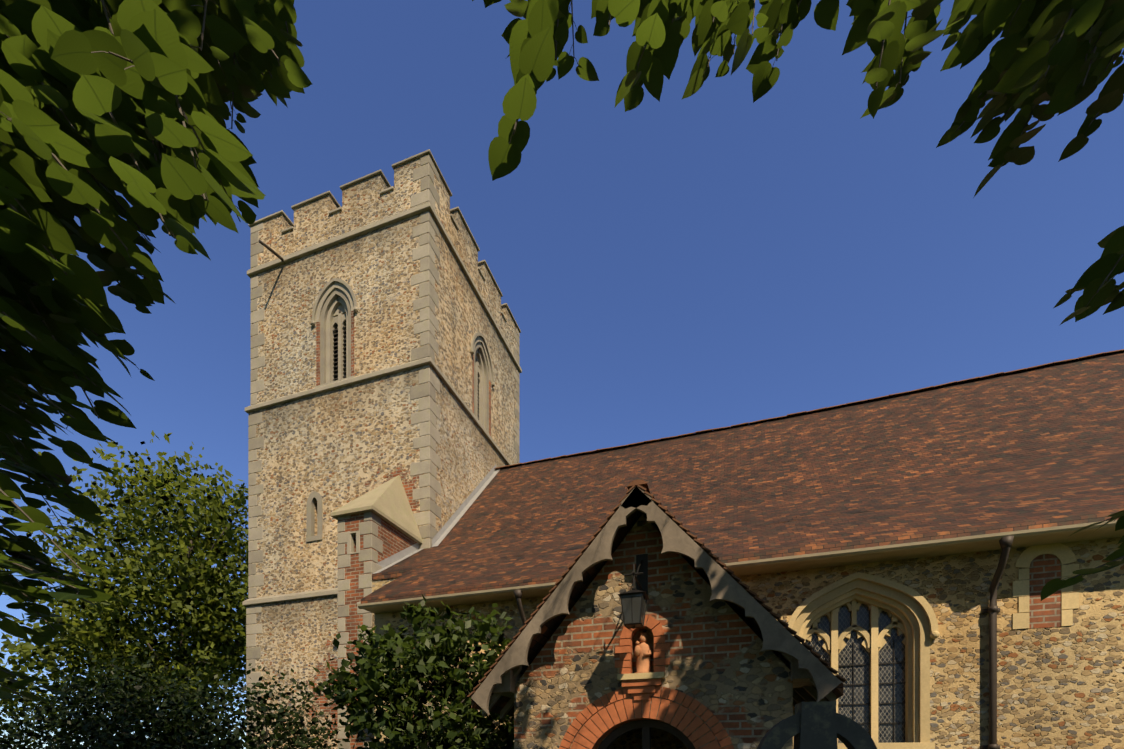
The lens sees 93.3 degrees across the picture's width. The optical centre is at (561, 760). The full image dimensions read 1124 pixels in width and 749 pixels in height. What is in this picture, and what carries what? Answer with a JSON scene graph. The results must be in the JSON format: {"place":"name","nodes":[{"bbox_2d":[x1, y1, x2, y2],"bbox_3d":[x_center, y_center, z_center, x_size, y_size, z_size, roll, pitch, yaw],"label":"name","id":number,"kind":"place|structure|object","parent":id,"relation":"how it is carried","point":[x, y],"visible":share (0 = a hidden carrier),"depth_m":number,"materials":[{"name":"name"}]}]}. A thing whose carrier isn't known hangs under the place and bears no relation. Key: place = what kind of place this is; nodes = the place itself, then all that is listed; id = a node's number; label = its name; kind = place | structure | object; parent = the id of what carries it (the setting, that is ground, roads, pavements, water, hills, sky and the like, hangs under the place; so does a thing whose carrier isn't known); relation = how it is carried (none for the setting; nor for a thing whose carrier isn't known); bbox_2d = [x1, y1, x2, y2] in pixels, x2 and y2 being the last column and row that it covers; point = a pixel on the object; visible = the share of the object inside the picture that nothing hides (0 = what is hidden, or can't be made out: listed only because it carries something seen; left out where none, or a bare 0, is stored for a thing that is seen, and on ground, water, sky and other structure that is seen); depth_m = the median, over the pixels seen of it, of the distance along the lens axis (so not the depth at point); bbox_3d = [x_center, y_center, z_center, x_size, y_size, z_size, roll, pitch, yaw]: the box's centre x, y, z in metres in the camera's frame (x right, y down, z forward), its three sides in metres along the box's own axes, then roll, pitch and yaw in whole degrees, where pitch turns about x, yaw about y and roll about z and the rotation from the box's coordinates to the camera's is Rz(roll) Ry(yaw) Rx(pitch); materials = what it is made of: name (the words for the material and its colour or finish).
{"place":"outdoors","nodes":[
{"label":"outdoors","id":0,"kind":"place"},
{"bbox_2d":[372,577,397,748],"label":"flank","id":1,"kind":"object","parent":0,"point":[377,584],"depth_m":10.93,"materials":[{"name":"beige stone"}]},
{"bbox_2d":[0,0,1123,748],"label":"sky","id":2,"kind":"structure","parent":0,"point":[713,257],"materials":[{"name":"blue"}]},
{"bbox_2d":[598,720,695,748],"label":"porch gate frame","id":3,"kind":"object","parent":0,"point":[646,726],"visible":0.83,"depth_m":5.73,"materials":[{"name":"black metal"}]},
{"bbox_2d":[514,515,792,748],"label":"porch front wall","id":4,"kind":"structure","parent":0,"point":[730,675],"depth_m":5.44,"materials":[{"name":"brown stone"}]},
{"bbox_2d":[618,554,648,628],"bbox_3d":[0.738,-1.698,5.219,0.260,0.883,0.604,0,0,18],"label":"porch lantern","id":5,"kind":"object","parent":4,"relation":"attached to","point":[640,576],"depth_m":5.00,"materials":[{"name":"black metal"}]},
{"bbox_2d":[617,672,665,680],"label":"niche sill","id":6,"kind":"structure","parent":4,"relation":"attached to","point":[649,675],"depth_m":5.41,"materials":[{"name":"beige stone"}]},
{"bbox_2d":[634,633,651,672],"bbox_3d":[0.853,-1.125,5.559,0.185,0.450,0.165,0,0,18],"label":"niche statue","id":7,"kind":"object","parent":6,"relation":"on","point":[643,651],"visible":0.94,"depth_m":5.52,"materials":[{"name":"stone"}]},
{"bbox_2d":[559,615,733,748],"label":"porch brick dressings","id":8,"kind":"structure","parent":4,"relation":"attached to","point":[641,691],"depth_m":5.46,"materials":[{"name":"brick"}]},
{"bbox_2d":[471,510,842,715],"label":"trim","id":9,"kind":"structure","parent":4,"relation":"on","point":[548,630],"depth_m":5.69,"materials":[{"name":"brown wood"}]},
{"bbox_2d":[627,479,649,492],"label":"porch ridge tiles","id":10,"kind":"object","parent":9,"relation":"on","point":[642,483],"visible":0.12,"depth_m":5.23,"materials":[{"name":"brown tile"}]},
{"bbox_2d":[471,486,840,718],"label":"porch bargeboards","id":11,"kind":"object","parent":9,"relation":"attached to","point":[806,667],"visible":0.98,"depth_m":5.15,"materials":[{"name":"grey wood"}]},
{"bbox_2d":[467,484,846,697],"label":"porch verge tiles","id":12,"kind":"object","parent":9,"relation":"on","point":[729,572],"visible":0.67,"depth_m":5.08,"materials":[{"name":"brown tile"}]},
{"bbox_2d":[1029,554,1060,628],"bbox_3d":[5.875,-2.067,6.467,0.310,0.895,0.054,0,0,18],"label":"bricked-up window","id":13,"kind":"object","parent":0,"point":[1044,569],"visible":0.74,"depth_m":6.45,"materials":[{"name":"red brick"}]},
{"label":"ground","id":14,"kind":"structure","parent":0,"visible":0},
{"bbox_2d":[0,707,42,748],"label":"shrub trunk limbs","id":15,"kind":"object","parent":14,"relation":"on","point":[9,716],"visible":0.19,"depth_m":11.40,"materials":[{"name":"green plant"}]},
{"bbox_2d":[0,642,241,748],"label":"shrub limbs","id":16,"kind":"object","parent":14,"relation":"on","point":[76,721],"visible":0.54,"depth_m":9.67,"materials":[{"name":"green plant"}]},
{"bbox_2d":[0,430,248,745],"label":"tree","id":17,"kind":"object","parent":14,"relation":"on","point":[220,635],"visible":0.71,"depth_m":21.13,"materials":[{"name":"green plant"}]},
{"bbox_2d":[25,662,348,748],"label":"foliage","id":18,"kind":"object","parent":14,"relation":"on","point":[206,730],"visible":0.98,"depth_m":8.92,"materials":[{"name":"plant"}]},
{"bbox_2d":[246,595,337,748],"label":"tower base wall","id":19,"kind":"structure","parent":14,"relation":"on","point":[298,636],"depth_m":13.65,"materials":[{"name":"beige stone"}]},
{"bbox_2d":[249,364,506,598],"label":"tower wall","id":20,"kind":"structure","parent":19,"relation":"on","point":[335,449],"depth_m":13.50,"materials":[{"name":"beige stone"}]},
{"bbox_2d":[306,491,322,541],"bbox_3d":[-6.310,-6.256,13.588,0.500,1.273,0.130,0,0,18],"label":"slit window surround","id":21,"kind":"object","parent":20,"relation":"attached to","point":[314,496],"visible":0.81,"depth_m":13.58,"materials":[{"name":"stone"}]},
{"bbox_2d":[251,210,518,464],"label":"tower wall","id":22,"kind":"structure","parent":20,"relation":"on","point":[375,270],"depth_m":13.60,"materials":[{"name":"beige stone"}]},
{"bbox_2d":[311,278,357,387],"bbox_3d":[-5.695,-10.815,13.507,1.445,2.672,0.410,0,0,18],"label":"belfry window surround","id":23,"kind":"object","parent":22,"relation":"attached to","point":[335,296],"visible":0.9,"depth_m":13.54,"materials":[{"name":"beige stone"}]},
{"bbox_2d":[333,310,345,380],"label":"window louvres","id":24,"kind":"object","parent":23,"relation":"in","point":[335,354],"visible":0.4,"depth_m":13.86,"materials":[{"name":"black wood"}]},
{"bbox_2d":[316,311,353,385],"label":"brick window jambs","id":25,"kind":"object","parent":22,"relation":"attached to","point":[318,350],"visible":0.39,"depth_m":13.55,"materials":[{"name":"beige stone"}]},
{"bbox_2d":[251,154,518,353],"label":"battlement parapet","id":26,"kind":"structure","parent":22,"relation":"on","point":[364,202],"depth_m":13.54,"materials":[{"name":"beige stone"}]},
{"bbox_2d":[259,239,283,261],"bbox_3d":[-7.394,-13.030,13.591,0.150,0.169,0.782,0,0,18],"label":"waterspout","id":27,"kind":"object","parent":26,"relation":"attached to","point":[271,250],"visible":0.79,"depth_m":13.53,"materials":[{"name":"grey metal"}]},
{"bbox_2d":[242,149,521,605],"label":"string courses","id":28,"kind":"object","parent":26,"relation":"on","point":[399,216],"visible":0.23,"depth_m":13.52,"materials":[{"name":"beige stone"}]},
{"bbox_2d":[472,355,490,435],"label":"brick window jambs","id":29,"kind":"object","parent":22,"relation":"attached to","point":[473,395],"visible":0.29,"depth_m":14.66,"materials":[{"name":"beige stone"}]},
{"bbox_2d":[470,332,494,437],"bbox_3d":[-2.396,-10.815,15.195,0.413,2.672,1.439,0,0,18],"label":"belfry window surround","id":30,"kind":"object","parent":22,"relation":"attached to","point":[483,366],"visible":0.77,"depth_m":15.44,"materials":[{"name":"beige stone"}]},
{"bbox_2d":[338,513,416,748],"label":"stair turret","id":31,"kind":"object","parent":14,"relation":"on","point":[393,539],"visible":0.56,"depth_m":11.12,"materials":[{"name":"brick"}]},
{"bbox_2d":[338,511,382,748],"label":"buttress quoins","id":32,"kind":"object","parent":31,"relation":"attached to","point":[370,541],"depth_m":11.12,"materials":[{"name":"beige stone"}]},
{"bbox_2d":[331,475,421,543],"bbox_3d":[-4.084,-6.019,11.858,1.050,1.740,1.825,0,0,18],"label":"buttress cap","id":33,"kind":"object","parent":31,"relation":"on","point":[387,501],"depth_m":11.74,"materials":[{"name":"beige stone"}]},
{"bbox_2d":[246,154,519,746],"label":"corner quoins","id":34,"kind":"object","parent":14,"relation":"on","point":[428,466],"visible":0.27,"depth_m":12.72,"materials":[{"name":"beige stone"}]},
{"bbox_2d":[308,594,513,748],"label":"bush","id":35,"kind":"object","parent":14,"relation":"on","point":[394,652],"visible":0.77,"depth_m":6.98,"materials":[{"name":"green plant"}]},
{"bbox_2d":[0,0,1123,702],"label":"tree foliage","id":36,"kind":"object","parent":14,"relation":"on","point":[102,102],"visible":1,"depth_m":1.66,"materials":[{"name":"green plant"}]},
{"bbox_2d":[375,537,1123,748],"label":"nave walls","id":37,"kind":"structure","parent":14,"relation":"on","point":[1061,687],"depth_m":6.58,"materials":[{"name":"beige stone"}]},
{"bbox_2d":[374,612,392,747],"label":"corner quoins","id":38,"kind":"object","parent":37,"relation":"attached to","point":[380,622],"visible":0.1,"depth_m":9.42,"materials":[{"name":"beige stone"}]},
{"bbox_2d":[514,590,526,625],"bbox_3d":[-0.621,-0.502,8.322,0.180,4.226,0.481,0,0,18],"label":"downpipe","id":39,"kind":"object","parent":37,"relation":"attached to","point":[518,595],"visible":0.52,"depth_m":8.18,"materials":[{"name":"black metal"}]},
{"bbox_2d":[357,520,1123,613],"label":"gutter","id":40,"kind":"object","parent":37,"relation":"attached to","point":[990,542],"visible":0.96,"depth_m":6.81,"materials":[{"name":"metal"}]},
{"bbox_2d":[361,351,1123,603],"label":"tiled roof","id":41,"kind":"structure","parent":37,"relation":"on","point":[1040,447],"depth_m":10.29,"materials":[{"name":"brown tile"}]},
{"bbox_2d":[373,465,499,573],"bbox_3d":[-2.875,-6.379,13.389,0.485,5.033,5.290,0,0,18],"label":"roof flashing","id":42,"kind":"object","parent":41,"relation":"on","point":[445,529],"visible":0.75,"depth_m":13.12,"materials":[{"name":"grey metal"}]},
{"bbox_2d":[494,349,1123,468],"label":"nave ridge tiles","id":43,"kind":"object","parent":41,"relation":"on","point":[910,392],"visible":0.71,"depth_m":12.93,"materials":[{"name":"brown tile"}]},
{"bbox_2d":[788,572,939,748],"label":"window stone surround","id":44,"kind":"object","parent":37,"relation":"attached to","point":[910,610],"visible":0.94,"depth_m":7.06,"materials":[{"name":"beige stone"}]},
{"bbox_2d":[805,602,904,742],"bbox_3d":[4.043,-1.280,7.393,1.460,2.080,0.170,0,0,18],"label":"window glass","id":45,"kind":"object","parent":44,"relation":"in","point":[862,692],"visible":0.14,"depth_m":7.26,"materials":[{"name":"black glass"}]},
{"bbox_2d":[814,639,905,741],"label":"window bars","id":46,"kind":"object","parent":44,"relation":"attached to","point":[893,683],"visible":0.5,"depth_m":7.15,"materials":[{"name":"black metal"}]},
{"bbox_2d":[982,536,1013,748],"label":"downpipe","id":47,"kind":"object","parent":37,"relation":"attached to","point":[993,609],"visible":0.98,"depth_m":6.51,"materials":[{"name":"black metal"}]},
{"bbox_2d":[1012,543,1078,628],"bbox_3d":[5.874,-2.144,6.463,0.650,1.041,0.062,0,0,18],"label":"window surround","id":48,"kind":"object","parent":37,"relation":"attached to","point":[1063,554],"visible":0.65,"depth_m":6.44,"materials":[{"name":"beige stone"}]},
{"bbox_2d":[757,701,876,748],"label":"celtic cross","id":49,"kind":"object","parent":14,"relation":"on","point":[817,725],"visible":1,"depth_m":2.86,"materials":[{"name":"stone"}]}
]}

